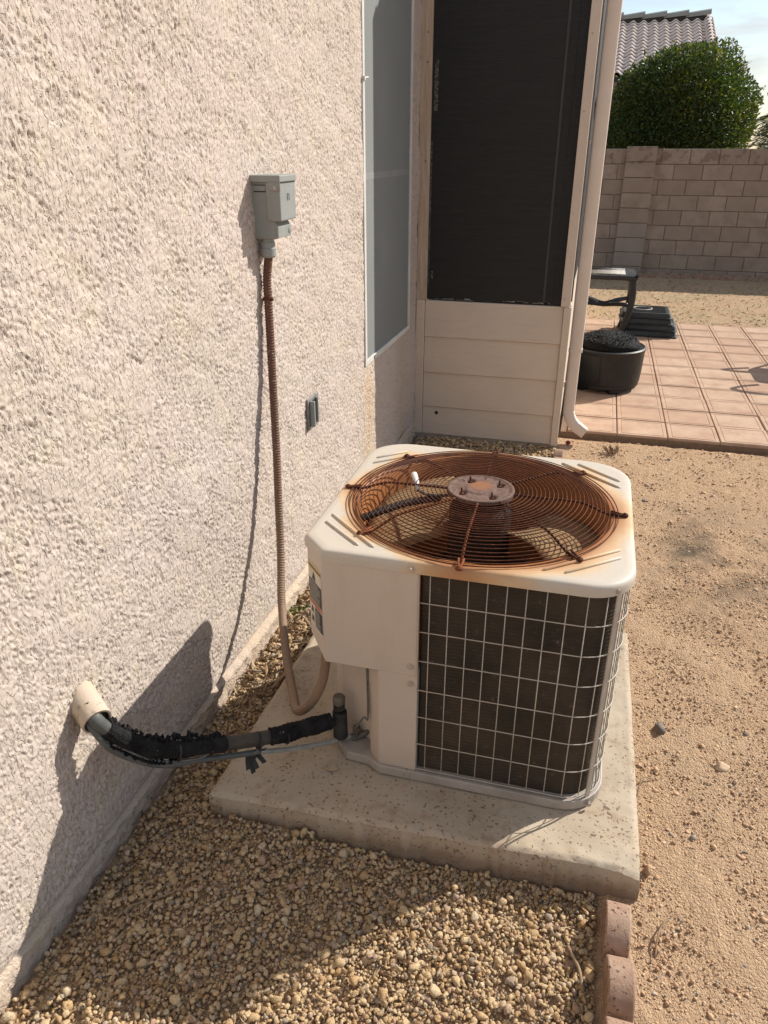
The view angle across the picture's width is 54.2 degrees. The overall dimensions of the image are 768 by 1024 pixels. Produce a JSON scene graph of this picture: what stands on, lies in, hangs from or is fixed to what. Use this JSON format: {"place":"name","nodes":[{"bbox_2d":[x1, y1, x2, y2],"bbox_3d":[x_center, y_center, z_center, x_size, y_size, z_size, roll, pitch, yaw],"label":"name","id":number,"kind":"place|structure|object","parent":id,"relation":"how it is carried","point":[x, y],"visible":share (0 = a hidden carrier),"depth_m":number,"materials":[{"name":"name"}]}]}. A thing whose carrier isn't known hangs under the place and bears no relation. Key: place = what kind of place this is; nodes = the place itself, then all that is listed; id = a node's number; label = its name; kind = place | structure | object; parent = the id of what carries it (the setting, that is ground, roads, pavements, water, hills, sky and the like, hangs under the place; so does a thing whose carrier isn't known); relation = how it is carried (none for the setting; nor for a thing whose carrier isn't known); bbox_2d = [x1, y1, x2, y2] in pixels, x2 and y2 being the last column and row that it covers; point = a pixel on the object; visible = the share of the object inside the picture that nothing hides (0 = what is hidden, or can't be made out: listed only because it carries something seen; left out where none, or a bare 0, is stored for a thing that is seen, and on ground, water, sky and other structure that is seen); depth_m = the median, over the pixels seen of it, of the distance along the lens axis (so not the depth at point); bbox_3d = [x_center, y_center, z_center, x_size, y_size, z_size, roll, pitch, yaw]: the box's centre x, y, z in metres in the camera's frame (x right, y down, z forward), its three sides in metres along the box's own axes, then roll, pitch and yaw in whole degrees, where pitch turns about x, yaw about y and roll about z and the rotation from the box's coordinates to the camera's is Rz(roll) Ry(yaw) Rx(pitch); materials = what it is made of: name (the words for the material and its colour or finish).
{"place":"outdoors","nodes":[
{"label":"outdoors","id":0,"kind":"place"},
{"bbox_2d":[0,274,767,1023],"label":"ground","id":1,"kind":"structure","parent":0,"point":[674,864],"depth_m":2.12,"materials":[{"name":"beige gravel"}]},
{"bbox_2d":[0,0,421,1017],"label":"house","id":2,"kind":"structure","parent":1,"relation":"on","point":[142,142],"depth_m":1.90,"materials":[{"name":"paint"}]},
{"bbox_2d":[71,681,111,732],"bbox_3d":[-0.676,0.439,1.706,0.082,0.094,0.124,-19,32,-33],"label":"pipe sleeve","id":3,"kind":"object","parent":2,"relation":"attached to","point":[84,692],"visible":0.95,"depth_m":1.68,"materials":[{"name":"paint"}]},
{"bbox_2d":[84,702,351,773],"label":"refrigerant lines","id":4,"kind":"object","parent":3,"relation":"attached to","point":[113,736],"visible":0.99,"depth_m":1.83,"materials":[{"name":"black plastic"}]},
{"bbox_2d":[249,174,295,239],"bbox_3d":[-0.335,-0.927,2.276,0.104,0.178,0.132,7,27,14],"label":"disconnect box","id":5,"kind":"object","parent":2,"relation":"attached to","point":[273,201],"visible":1,"depth_m":2.23,"materials":[{"name":"grey metal"}]},
{"bbox_2d":[260,239,329,715],"bbox_3d":[-0.289,-0.111,2.184,0.110,1.206,0.892,-6,27,-12],"label":"conduit whip","id":6,"kind":"object","parent":5,"relation":"attached to","point":[268,251],"visible":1,"depth_m":2.40,"materials":[{"name":"brown plastic"}]},
{"bbox_2d":[306,392,318,430],"bbox_3d":[-0.271,-0.394,2.936,0.030,0.125,0.115,7,27,14],"label":"electrical outlet","id":7,"kind":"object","parent":2,"relation":"attached to","point":[312,410],"depth_m":2.90,"materials":[{"name":"grey plastic"}]},
{"bbox_2d":[360,0,413,366],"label":"window","id":8,"kind":"structure","parent":2,"relation":"in","point":[387,26],"depth_m":3.52,"materials":[{"name":"grey glass"}]},
{"bbox_2d":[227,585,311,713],"bbox_3d":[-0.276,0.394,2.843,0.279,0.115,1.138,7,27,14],"label":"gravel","id":9,"kind":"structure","parent":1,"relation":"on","point":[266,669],"depth_m":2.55,"materials":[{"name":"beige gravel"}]},
{"bbox_2d":[0,435,597,1023],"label":"gravel","id":10,"kind":"structure","parent":1,"relation":"on","point":[452,981],"depth_m":1.69,"materials":[{"name":"beige gravel"}]},
{"bbox_2d":[103,847,233,933],"bbox_3d":[-0.500,0.894,1.771,0.329,0.046,0.032,-17,31,-31],"label":"twig","id":11,"kind":"object","parent":10,"relation":"on","point":[203,872],"visible":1,"depth_m":1.76,"materials":[{"name":"brown wood"}]},
{"bbox_2d":[162,847,223,862],"bbox_3d":[-0.470,0.848,1.843,0.153,0.030,0.012,-4,26,-7],"label":"twig","id":12,"kind":"object","parent":10,"relation":"on","point":[193,855],"visible":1,"depth_m":1.84,"materials":[{"name":"brown wood"}]},
{"bbox_2d":[270,646,301,689],"bbox_3d":[-0.319,0.523,2.543,0.036,0.027,0.244,8,27,16],"label":"twig","id":13,"kind":"object","parent":10,"relation":"on","point":[281,678],"visible":0.56,"depth_m":2.47,"materials":[{"name":"brown wood"}]},
{"bbox_2d":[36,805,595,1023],"bbox_3d":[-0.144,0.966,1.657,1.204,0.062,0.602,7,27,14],"label":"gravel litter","id":14,"kind":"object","parent":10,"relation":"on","point":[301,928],"visible":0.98,"depth_m":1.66,"materials":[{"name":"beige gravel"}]},
{"bbox_2d":[566,945,583,992],"bbox_3d":[0.416,0.983,1.618,0.014,0.014,0.103,-2,26,-5],"label":"twig","id":15,"kind":"object","parent":10,"relation":"on","point":[577,966],"visible":1,"depth_m":1.61,"materials":[{"name":"brown wood"}]},
{"bbox_2d":[287,603,310,615],"bbox_3d":[-0.328,0.373,2.874,0.136,0.048,0.085,7,27,14],"label":"weed","id":16,"kind":"object","parent":1,"relation":"on","point":[294,610],"visible":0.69,"depth_m":2.88,"materials":[{"name":"green plant"}]},
{"bbox_2d":[208,632,639,900],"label":"concrete slab","id":17,"kind":"structure","parent":1,"relation":"on","point":[593,848],"depth_m":1.90,"materials":[{"name":"beige concrete"}]},
{"bbox_2d":[324,764,337,770],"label":"dry leaf","id":18,"kind":"object","parent":17,"relation":"on","point":[332,767],"visible":1,"depth_m":2.01,"materials":[{"name":"brown plant"}]},
{"bbox_2d":[305,444,635,809],"bbox_3d":[0.258,0.248,2.122,0.779,0.712,0.753,7,27,14],"label":"air conditioner","id":19,"kind":"object","parent":17,"relation":"on","point":[466,607],"visible":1,"depth_m":1.84,"materials":[{"name":"paint"}]},
{"bbox_2d":[414,0,606,447],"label":"screened porch","id":20,"kind":"object","parent":1,"relation":"on","point":[508,92],"visible":0.9,"depth_m":4.07,"materials":[{"name":"black fabric"}]},
{"bbox_2d":[563,0,622,437],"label":"downspout","id":21,"kind":"object","parent":20,"relation":"attached to","point":[597,143],"visible":1,"depth_m":4.01,"materials":[{"name":"paint"}]},
{"bbox_2d":[553,449,563,457],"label":"edging block","id":22,"kind":"structure","parent":1,"relation":"on","point":[558,453],"depth_m":4.35,"materials":[{"name":"concrete"}]},
{"bbox_2d":[599,445,626,456],"bbox_3d":[1.357,-0.374,4.427,0.171,0.059,0.165,15,30,28],"label":"weed","id":23,"kind":"object","parent":1,"relation":"on","point":[614,451],"visible":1,"depth_m":4.41,"materials":[{"name":"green plant"}]},
{"bbox_2d":[601,900,631,960],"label":"edging block","id":24,"kind":"structure","parent":1,"relation":"on","point":[616,927],"depth_m":1.63,"materials":[{"name":"concrete"}]},
{"bbox_2d":[603,1016,632,1023],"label":"edging block","id":25,"kind":"structure","parent":1,"relation":"on","point":[609,1020],"depth_m":1.47,"materials":[{"name":"concrete"}]},
{"bbox_2d":[602,954,635,1022],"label":"edging block","id":26,"kind":"structure","parent":1,"relation":"on","point":[619,989],"depth_m":1.52,"materials":[{"name":"concrete"}]},
{"bbox_2d":[636,776,652,796],"bbox_3d":[0.714,0.752,2.074,0.020,0.016,0.094,23,34,39],"label":"twig","id":27,"kind":"object","parent":1,"relation":"on","point":[640,783],"visible":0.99,"depth_m":2.07,"materials":[{"name":"beige wood"}]},
{"bbox_2d":[643,864,649,875],"bbox_3d":[0.641,0.876,1.830,0.017,0.036,0.026,7,27,14],"label":"stone","id":28,"kind":"object","parent":1,"relation":"on","point":[646,870],"visible":1,"depth_m":1.82,"materials":[{"name":"beige stone"}]},
{"bbox_2d":[642,272,653,277],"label":"edging block","id":29,"kind":"structure","parent":1,"relation":"on","point":[648,275],"depth_m":10.32,"materials":[{"name":"brick"}]},
{"bbox_2d":[654,721,665,733],"bbox_3d":[0.836,0.656,2.279,0.030,0.030,0.050,0,26,1],"label":"stone","id":30,"kind":"object","parent":1,"relation":"on","point":[659,728],"visible":1,"depth_m":2.27,"materials":[{"name":"white stone"}]},
{"bbox_2d":[654,272,666,277],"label":"edging block","id":31,"kind":"structure","parent":1,"relation":"on","point":[660,275],"depth_m":10.28,"materials":[{"name":"brick"}]},
{"bbox_2d":[654,916,668,957],"bbox_3d":[0.619,0.947,1.681,0.012,0.012,0.116,16,30,29],"label":"twig","id":32,"kind":"object","parent":1,"relation":"on","point":[666,919],"visible":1,"depth_m":1.68,"materials":[{"name":"beige wood"}]},
{"bbox_2d":[560,318,767,456],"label":"patio","id":33,"kind":"structure","parent":1,"relation":"on","point":[701,387],"depth_m":5.27,"materials":[{"name":"terracotta tile"},{"name":"grout"}]},
{"bbox_2d":[577,328,645,394],"bbox_3d":[1.615,-1.116,5.444,0.526,0.408,0.526,7,27,14],"label":"planter","id":34,"kind":"object","parent":33,"relation":"on","point":[611,361],"visible":0.94,"depth_m":5.26,"materials":[{"name":"black plastic"}]},
{"bbox_2d":[587,267,639,331],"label":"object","id":35,"kind":"object","parent":33,"relation":"on","point":[630,276],"visible":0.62,"depth_m":6.84,"materials":[{"name":"grey metal"}]},
{"bbox_2d":[618,327,676,337],"bbox_3d":[2.497,-1.741,7.122,0.516,0.052,0.462,6,27,13],"label":"tray","id":36,"kind":"object","parent":33,"relation":"on","point":[643,333],"visible":0.27,"depth_m":6.93,"materials":[{"name":"black plastic"}]},
{"bbox_2d":[620,318,676,331],"bbox_3d":[2.505,-1.792,7.106,0.507,0.052,0.454,8,27,15],"label":"tray","id":37,"kind":"object","parent":36,"relation":"on","point":[665,328],"visible":0.29,"depth_m":6.92,"materials":[{"name":"black plastic"}]},
{"bbox_2d":[618,314,672,325],"bbox_3d":[2.468,-1.839,7.083,0.468,0.052,0.420,6,27,12],"label":"tray","id":38,"kind":"object","parent":37,"relation":"on","point":[645,321],"visible":0.31,"depth_m":6.91,"materials":[{"name":"black plastic"}]},
{"bbox_2d":[620,305,671,319],"bbox_3d":[2.466,-1.895,7.068,0.464,0.059,0.415,7,27,14],"label":"tray","id":39,"kind":"object","parent":38,"relation":"on","point":[651,312],"visible":0.85,"depth_m":6.94,"materials":[{"name":"black plastic"}]},
{"bbox_2d":[571,439,767,1023],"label":"soil crumbs","id":40,"kind":"object","parent":1,"relation":"on","point":[658,877],"visible":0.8,"depth_m":2.27,"materials":[{"name":"brown soil"}]},
{"bbox_2d":[667,273,678,278],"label":"edging block","id":41,"kind":"structure","parent":1,"relation":"on","point":[673,276],"depth_m":10.24,"materials":[{"name":"brick"}]},
{"bbox_2d":[587,279,767,327],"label":"gravel","id":42,"kind":"structure","parent":1,"relation":"on","point":[690,301],"depth_m":8.65,"materials":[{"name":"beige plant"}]},
{"bbox_2d":[592,146,767,277],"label":"block wall","id":43,"kind":"structure","parent":1,"relation":"on","point":[693,212],"depth_m":10.16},
{"bbox_2d":[680,273,691,278],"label":"edging block","id":44,"kind":"structure","parent":1,"relation":"on","point":[686,276],"depth_m":10.21,"materials":[{"name":"brick"}]},
{"bbox_2d":[606,36,767,148],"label":"citrus tree","id":45,"kind":"object","parent":1,"relation":"on","point":[646,105],"visible":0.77,"depth_m":10.49,"materials":[{"name":"green plant"}]},
{"bbox_2d":[693,273,704,279],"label":"edging block","id":46,"kind":"structure","parent":1,"relation":"on","point":[699,276],"depth_m":10.16,"materials":[{"name":"brick"}]},
{"bbox_2d":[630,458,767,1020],"bbox_3d":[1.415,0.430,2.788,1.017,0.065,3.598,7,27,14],"label":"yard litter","id":47,"kind":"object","parent":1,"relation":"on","point":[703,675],"visible":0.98,"depth_m":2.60,"materials":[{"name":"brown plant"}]},
{"bbox_2d":[706,275,717,279],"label":"edging block","id":48,"kind":"structure","parent":1,"relation":"on","point":[711,277],"depth_m":10.12,"materials":[{"name":"brick"}]},
{"bbox_2d":[715,761,729,771],"bbox_3d":[0.965,0.728,2.139,0.040,0.023,0.032,7,27,14],"label":"stone","id":49,"kind":"object","parent":1,"relation":"on","point":[722,766],"visible":1,"depth_m":2.13,"materials":[{"name":"stone"}]},
{"bbox_2d":[719,275,730,280],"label":"edging block","id":50,"kind":"structure","parent":1,"relation":"on","point":[725,278],"depth_m":10.08,"materials":[{"name":"concrete"}]},
{"bbox_2d":[732,275,744,281],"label":"edging block","id":51,"kind":"structure","parent":1,"relation":"on","point":[738,278],"depth_m":10.04,"materials":[{"name":"concrete"}]},
{"bbox_2d":[745,276,757,281],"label":"edging block","id":52,"kind":"structure","parent":1,"relation":"on","point":[752,279],"depth_m":10.01,"materials":[{"name":"concrete"}]},
{"bbox_2d":[746,132,767,148],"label":"palm tree","id":53,"kind":"object","parent":1,"relation":"on","point":[754,144],"visible":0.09,"depth_m":19.67,"materials":[{"name":"green plant"}]},
{"bbox_2d":[747,93,767,148],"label":"palm tree","id":54,"kind":"object","parent":1,"relation":"on","point":[763,129],"visible":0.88,"depth_m":17.87,"materials":[{"name":"green plant"}]},
{"bbox_2d":[758,276,767,281],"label":"edging block","id":55,"kind":"structure","parent":1,"relation":"on","point":[763,279],"depth_m":9.98,"materials":[{"name":"concrete"}]},
{"bbox_2d":[608,8,716,139],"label":"neighbour house","id":56,"kind":"structure","parent":0,"point":[651,34],"depth_m":14.29,"materials":[{"name":"grey tile"}]},
{"bbox_2d":[622,0,767,148],"label":"sky","id":57,"kind":"structure","parent":0,"point":[746,21],"materials":[{"name":"white"}]}
]}

